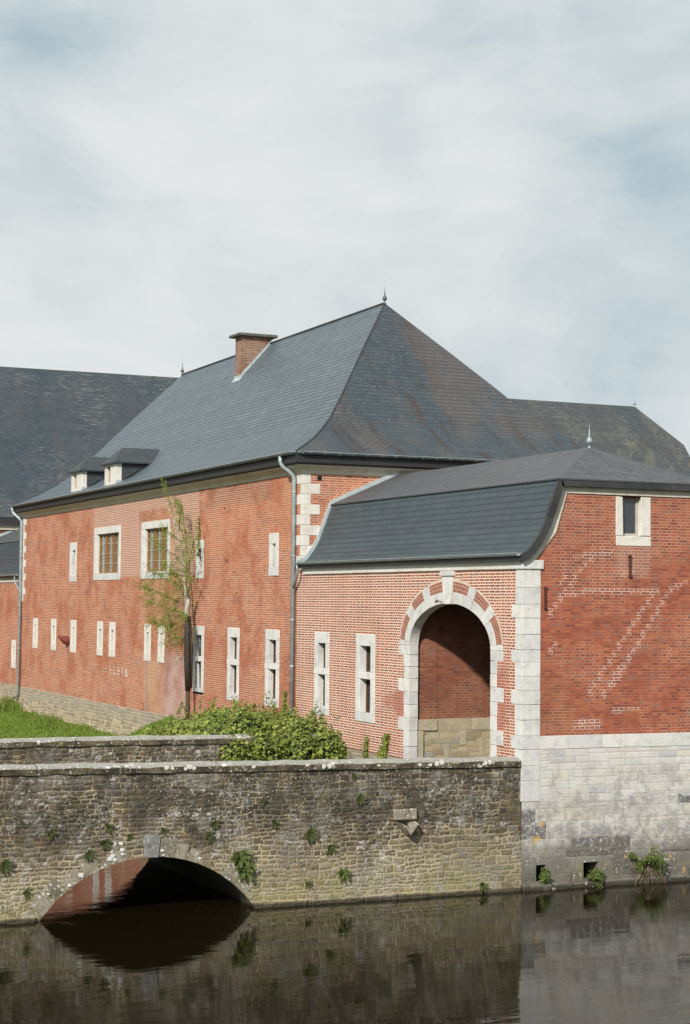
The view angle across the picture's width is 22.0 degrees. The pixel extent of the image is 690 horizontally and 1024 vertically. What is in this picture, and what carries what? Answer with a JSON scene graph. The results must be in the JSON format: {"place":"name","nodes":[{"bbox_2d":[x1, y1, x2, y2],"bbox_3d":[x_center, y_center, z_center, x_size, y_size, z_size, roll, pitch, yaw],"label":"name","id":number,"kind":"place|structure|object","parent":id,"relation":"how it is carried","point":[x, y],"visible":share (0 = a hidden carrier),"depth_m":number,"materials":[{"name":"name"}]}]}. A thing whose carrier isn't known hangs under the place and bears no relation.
{"place":"outdoors","nodes":[
{"label":"outdoors","id":0,"kind":"place"},
{"bbox_2d":[0,694,181,738],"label":"grass bank","id":1,"kind":"structure","parent":0,"point":[31,727],"depth_m":70.37,"materials":[{"name":"green plant"}]},
{"bbox_2d":[125,471,199,718],"bbox_3d":[-5.772,2.783,58.248,1.371,8.460,4.061,3,-3,-33],"label":"birch tree","id":2,"kind":"object","parent":1,"relation":"on","point":[188,654],"visible":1,"depth_m":57.98,"materials":[{"name":"green plant"}]},
{"bbox_2d":[138,689,316,735],"bbox_3d":[-4.437,6.271,51.638,4.332,2.343,15.280,2,-3,-24],"label":"ivy cover","id":3,"kind":"object","parent":1,"relation":"on","point":[176,727],"visible":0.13,"depth_m":53.59,"materials":[{"name":"green plant"}]},
{"bbox_2d":[182,698,349,760],"bbox_3d":[-2.304,5.511,43.927,4.249,1.877,3.310,2,-3,-24],"label":"ivy bush","id":4,"kind":"object","parent":1,"relation":"on","point":[266,745],"visible":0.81,"depth_m":43.10,"materials":[{"name":"green plant"}]},
{"bbox_2d":[0,857,689,1023],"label":"water","id":5,"kind":"structure","parent":0,"point":[142,940],"depth_m":30.61,"materials":[{"name":"black liquid"}]},
{"bbox_2d":[0,733,521,924],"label":"stone bridge","id":6,"kind":"structure","parent":5,"relation":"in","point":[417,827],"depth_m":36.09,"materials":[{"name":"stone"}]},
{"bbox_2d":[0,859,12,872],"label":"fern","id":7,"kind":"object","parent":6,"relation":"attached to","point":[5,865],"visible":1,"depth_m":33.55,"materials":[{"name":"green plant"}]},
{"bbox_2d":[23,886,30,899],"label":"fern","id":8,"kind":"object","parent":6,"relation":"attached to","point":[26,892],"visible":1,"depth_m":33.70,"materials":[{"name":"green plant"}]},
{"bbox_2d":[47,826,55,840],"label":"fern","id":9,"kind":"object","parent":6,"relation":"attached to","point":[51,832],"visible":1,"depth_m":33.93,"materials":[{"name":"green plant"}]},
{"bbox_2d":[84,849,95,860],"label":"fern","id":10,"kind":"object","parent":6,"relation":"attached to","point":[89,855],"visible":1,"depth_m":34.22,"materials":[{"name":"green plant"}]},
{"bbox_2d":[99,838,111,850],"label":"fern","id":11,"kind":"object","parent":6,"relation":"attached to","point":[103,844],"visible":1,"depth_m":34.35,"materials":[{"name":"green plant"}]},
{"bbox_2d":[105,824,113,832],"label":"fern","id":12,"kind":"object","parent":6,"relation":"attached to","point":[109,827],"visible":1,"depth_m":34.39,"materials":[{"name":"green plant"}]},
{"bbox_2d":[160,827,166,834],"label":"fern","id":13,"kind":"object","parent":6,"relation":"attached to","point":[162,831],"visible":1,"depth_m":34.84,"materials":[{"name":"green plant"}]},
{"bbox_2d":[205,830,213,843],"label":"fern","id":14,"kind":"object","parent":6,"relation":"attached to","point":[208,836],"visible":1,"depth_m":35.21,"materials":[{"name":"green plant"}]},
{"bbox_2d":[209,819,219,828],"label":"fern","id":15,"kind":"object","parent":6,"relation":"attached to","point":[214,824],"visible":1,"depth_m":35.27,"materials":[{"name":"green plant"}]},
{"bbox_2d":[230,849,253,871],"bbox_3d":[-2.047,6.952,35.397,0.506,0.434,0.228,-13,3,-24],"label":"fern","id":16,"kind":"object","parent":6,"relation":"attached to","point":[240,857],"visible":1,"depth_m":35.42,"materials":[{"name":"green plant"}]},
{"bbox_2d":[236,863,256,882],"bbox_3d":[-1.985,7.192,35.423,0.460,0.394,0.207,5,-5,-24],"label":"fern","id":17,"kind":"object","parent":6,"relation":"attached to","point":[248,871],"visible":1,"depth_m":35.44,"materials":[{"name":"green plant"}]},
{"bbox_2d":[271,820,279,828],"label":"fern","id":18,"kind":"object","parent":6,"relation":"attached to","point":[274,823],"visible":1,"depth_m":35.78,"materials":[{"name":"green plant"}]},
{"bbox_2d":[305,882,311,888],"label":"fern","id":19,"kind":"object","parent":6,"relation":"attached to","point":[307,885],"visible":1,"depth_m":36.02,"materials":[{"name":"green plant"}]},
{"bbox_2d":[304,827,318,842],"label":"fern","id":20,"kind":"object","parent":6,"relation":"attached to","point":[310,834],"visible":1,"depth_m":36.08,"materials":[{"name":"green plant"}]},
{"bbox_2d":[326,843,337,854],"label":"fern","id":21,"kind":"object","parent":6,"relation":"attached to","point":[330,847],"visible":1,"depth_m":36.24,"materials":[{"name":"green plant"}]},
{"bbox_2d":[337,868,351,881],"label":"fern","id":22,"kind":"object","parent":6,"relation":"attached to","point":[345,872],"visible":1,"depth_m":36.32,"materials":[{"name":"green plant"}]},
{"bbox_2d":[351,772,356,780],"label":"fern","id":23,"kind":"object","parent":6,"relation":"attached to","point":[353,776],"visible":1,"depth_m":36.53,"materials":[{"name":"green plant"}]},
{"bbox_2d":[355,794,366,804],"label":"fern","id":24,"kind":"object","parent":6,"relation":"attached to","point":[359,798],"visible":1,"depth_m":36.56,"materials":[{"name":"green plant"}]},
{"bbox_2d":[479,882,488,891],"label":"fern","id":25,"kind":"object","parent":6,"relation":"attached to","point":[483,885],"visible":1,"depth_m":37.52,"materials":[{"name":"green plant"}]},
{"bbox_2d":[0,0,689,455],"label":"sky","id":26,"kind":"structure","parent":0,"point":[179,178],"materials":[{"name":"white"}]},
{"bbox_3d":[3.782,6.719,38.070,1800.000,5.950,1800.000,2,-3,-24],"label":"ground","id":27,"kind":"structure","parent":0,"visible":0},
{"bbox_2d":[0,529,22,704],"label":"linking wing","id":28,"kind":"structure","parent":27,"relation":"on","point":[9,567],"depth_m":82.45,"materials":[{"name":"red brick"}]},
{"bbox_2d":[11,640,15,667],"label":"window","id":29,"kind":"structure","parent":28,"relation":"in","point":[13,642],"depth_m":81.05,"materials":[{"name":"white stone"}]},
{"bbox_2d":[10,291,586,735],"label":"brick building","id":30,"kind":"structure","parent":27,"relation":"on","point":[256,453],"depth_m":58.08,"materials":[{"name":"brick"}]},
{"bbox_2d":[32,618,37,647],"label":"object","id":31,"kind":"structure","parent":30,"relation":"in","point":[35,620],"depth_m":77.49,"materials":[{"name":"white stone"}]},
{"bbox_2d":[50,619,55,650],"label":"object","id":32,"kind":"structure","parent":30,"relation":"in","point":[53,621],"depth_m":74.59,"materials":[{"name":"white stone"}]},
{"bbox_2d":[69,542,76,581],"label":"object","id":33,"kind":"structure","parent":30,"relation":"in","point":[73,546],"depth_m":72.19,"materials":[{"name":"stone"}]},
{"bbox_2d":[70,620,76,652],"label":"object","id":34,"kind":"structure","parent":30,"relation":"in","point":[73,622],"depth_m":71.82,"materials":[{"name":"white stone"}]},
{"bbox_2d":[96,621,102,655],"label":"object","id":35,"kind":"structure","parent":30,"relation":"in","point":[99,651],"depth_m":68.26,"materials":[{"name":"white stone"}]},
{"bbox_2d":[93,525,120,579],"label":"window","id":36,"kind":"structure","parent":30,"relation":"in","point":[107,540],"depth_m":67.90,"materials":[{"name":"stone"}]},
{"bbox_2d":[108,622,115,656],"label":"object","id":37,"kind":"structure","parent":30,"relation":"in","point":[111,653],"depth_m":66.75,"materials":[{"name":"white stone"}]},
{"bbox_2d":[143,624,150,661],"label":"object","id":38,"kind":"structure","parent":30,"relation":"in","point":[147,640],"depth_m":62.73,"materials":[{"name":"white stone"}]},
{"bbox_2d":[140,519,169,578],"bbox_3d":[-6.565,1.325,62.169,0.197,2.037,3.258,2,-3,-24],"label":"window","id":39,"kind":"structure","parent":30,"relation":"in","point":[147,558],"depth_m":62.55,"materials":[{"name":"stone"}]},
{"bbox_2d":[157,625,164,662],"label":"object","id":40,"kind":"structure","parent":30,"relation":"in","point":[160,657],"depth_m":61.28,"materials":[{"name":"white stone"}]},
{"bbox_2d":[195,515,200,556],"bbox_3d":[-4.782,0.782,57.825,0.122,1.371,0.363,2,-3,-24],"label":"climbing ivy","id":41,"kind":"object","parent":30,"relation":"attached to","point":[197,544],"visible":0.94,"depth_m":57.78,"materials":[{"name":"green plant"}]},
{"bbox_2d":[192,626,203,692],"bbox_3d":[-4.655,4.765,57.636,0.247,2.147,1.056,2,-3,-24],"label":"window","id":42,"kind":"structure","parent":30,"relation":"in","point":[198,631],"depth_m":57.85,"materials":[{"name":"stone"}]},
{"bbox_2d":[196,540,203,578],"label":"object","id":43,"kind":"structure","parent":30,"relation":"in","point":[199,559],"depth_m":57.78,"materials":[{"name":"stone"}]},
{"bbox_2d":[226,627,239,700],"bbox_3d":[-3.343,4.677,54.662,0.247,2.244,1.076,2,-3,-24],"label":"window","id":44,"kind":"structure","parent":30,"relation":"in","point":[233,636],"depth_m":54.89,"materials":[{"name":"stone"}]},
{"bbox_2d":[264,629,279,707],"bbox_3d":[-2.025,4.542,51.679,0.245,2.242,1.145,2,-3,-24],"label":"window","id":45,"kind":"structure","parent":30,"relation":"in","point":[272,642],"depth_m":51.91,"materials":[{"name":"stone"}]},
{"bbox_2d":[268,533,278,575],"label":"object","id":46,"kind":"structure","parent":30,"relation":"in","point":[273,570],"depth_m":51.87,"materials":[{"name":"stone"}]},
{"bbox_2d":[281,690,287,714],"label":"climbing ivy","id":47,"kind":"object","parent":30,"relation":"attached to","point":[283,696],"visible":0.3,"depth_m":50.52,"materials":[{"name":"green plant"}]},
{"bbox_2d":[0,366,689,554],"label":"building","id":48,"kind":"structure","parent":27,"relation":"on","point":[56,426],"depth_m":101.22,"materials":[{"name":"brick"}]},
{"bbox_2d":[292,424,689,890],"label":"gatehouse wing","id":49,"kind":"structure","parent":27,"relation":"on","point":[532,613],"depth_m":39.70,"materials":[{"name":"red brick"}]},
{"bbox_2d":[313,632,328,715],"bbox_3d":[-0.533,4.389,48.322,0.266,2.255,1.035,2,-3,-24],"label":"window","id":50,"kind":"structure","parent":49,"relation":"in","point":[321,642],"depth_m":48.53,"materials":[{"name":"stone"}]},
{"bbox_2d":[355,634,374,722],"bbox_3d":[0.623,4.270,45.704,0.266,2.255,1.203,2,-3,-24],"label":"window","id":51,"kind":"structure","parent":49,"relation":"in","point":[365,643],"depth_m":45.95,"materials":[{"name":"stone"}]},
{"bbox_2d":[362,737,368,758],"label":"climbing ivy","id":52,"kind":"object","parent":49,"relation":"attached to","point":[365,745],"visible":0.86,"depth_m":45.34,"materials":[{"name":"green plant"}]},
{"bbox_2d":[376,733,389,758],"bbox_3d":[0.925,5.937,44.468,0.128,0.859,0.797,2,-3,-24],"label":"climbing ivy","id":53,"kind":"object","parent":49,"relation":"attached to","point":[381,752],"visible":0.76,"depth_m":44.28,"materials":[{"name":"green plant"}]},
{"bbox_2d":[537,867,550,884],"bbox_3d":[4.255,7.820,38.150,0.493,0.446,0.263,-2,-4,44],"label":"plant","id":54,"kind":"object","parent":49,"relation":"on","point":[544,877],"visible":1,"depth_m":38.11,"materials":[{"name":"green plant"}]},
{"bbox_2d":[587,867,604,882],"bbox_3d":[5.451,7.909,38.677,0.398,0.367,0.391,-1,-3,25],"label":"plant","id":55,"kind":"object","parent":49,"relation":"attached to","point":[598,876],"visible":1,"depth_m":38.60,"materials":[{"name":"green plant"}]},
{"bbox_2d":[616,496,650,546],"bbox_3d":[6.355,0.216,39.660,0.934,1.107,0.318,2,-3,-24],"label":"window","id":56,"kind":"structure","parent":49,"relation":"in","point":[633,515],"depth_m":39.62,"materials":[{"name":"white stone"}]},
{"bbox_2d":[628,852,639,858],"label":"plant","id":57,"kind":"object","parent":49,"relation":"attached to","point":[631,855],"visible":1,"depth_m":39.02,"materials":[{"name":"green plant"}]},
{"bbox_2d":[633,845,666,883],"bbox_3d":[6.776,7.778,39.055,0.894,0.880,0.461,2,-3,-24],"label":"plant","id":58,"kind":"object","parent":49,"relation":"attached to","point":[654,862],"visible":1,"depth_m":39.12,"materials":[{"name":"green plant"}]}
]}

